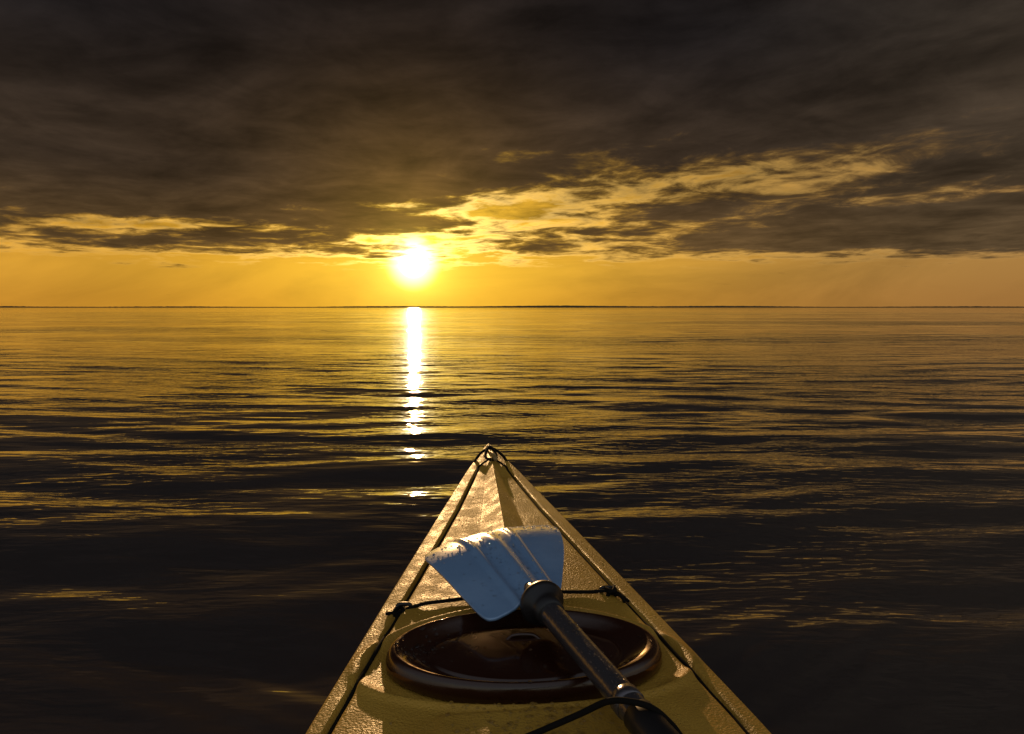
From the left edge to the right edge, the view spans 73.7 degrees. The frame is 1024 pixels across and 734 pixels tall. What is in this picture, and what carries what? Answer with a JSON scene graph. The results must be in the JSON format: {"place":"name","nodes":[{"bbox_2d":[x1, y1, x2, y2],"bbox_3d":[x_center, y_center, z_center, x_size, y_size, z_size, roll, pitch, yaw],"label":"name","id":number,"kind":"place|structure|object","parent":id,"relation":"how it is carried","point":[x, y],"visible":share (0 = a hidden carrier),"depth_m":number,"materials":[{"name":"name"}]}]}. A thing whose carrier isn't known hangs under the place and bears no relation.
{"place":"outdoors","nodes":[
{"label":"outdoors","id":0,"kind":"place"},
{"bbox_2d":[0,308,1023,733],"bbox_3d":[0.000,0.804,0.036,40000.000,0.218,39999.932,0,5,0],"label":"water","id":1,"kind":"structure","parent":0,"point":[780,520],"depth_m":2.97,"materials":[{"name":"grey liquid"}]},
{"bbox_2d":[306,443,770,733],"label":"kayak","id":2,"kind":"object","parent":1,"relation":"on","point":[435,653],"visible":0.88,"depth_m":0.95,"materials":[{"name":"yellow plastic"}]},
{"bbox_2d":[425,525,678,733],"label":"paddle","id":3,"kind":"object","parent":2,"relation":"on","point":[495,575],"visible":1,"depth_m":1.06,"materials":[{"name":"blue plastic"}]},
{"bbox_2d":[0,305,1023,307],"bbox_3d":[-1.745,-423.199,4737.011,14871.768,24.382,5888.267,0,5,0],"label":"distant shoreline","id":4,"kind":"structure","parent":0,"point":[563,306],"depth_m":6646.79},
{"bbox_2d":[0,0,1023,306],"label":"sky","id":5,"kind":"structure","parent":0,"point":[211,153],"materials":[{"name":"grey"}]}
]}

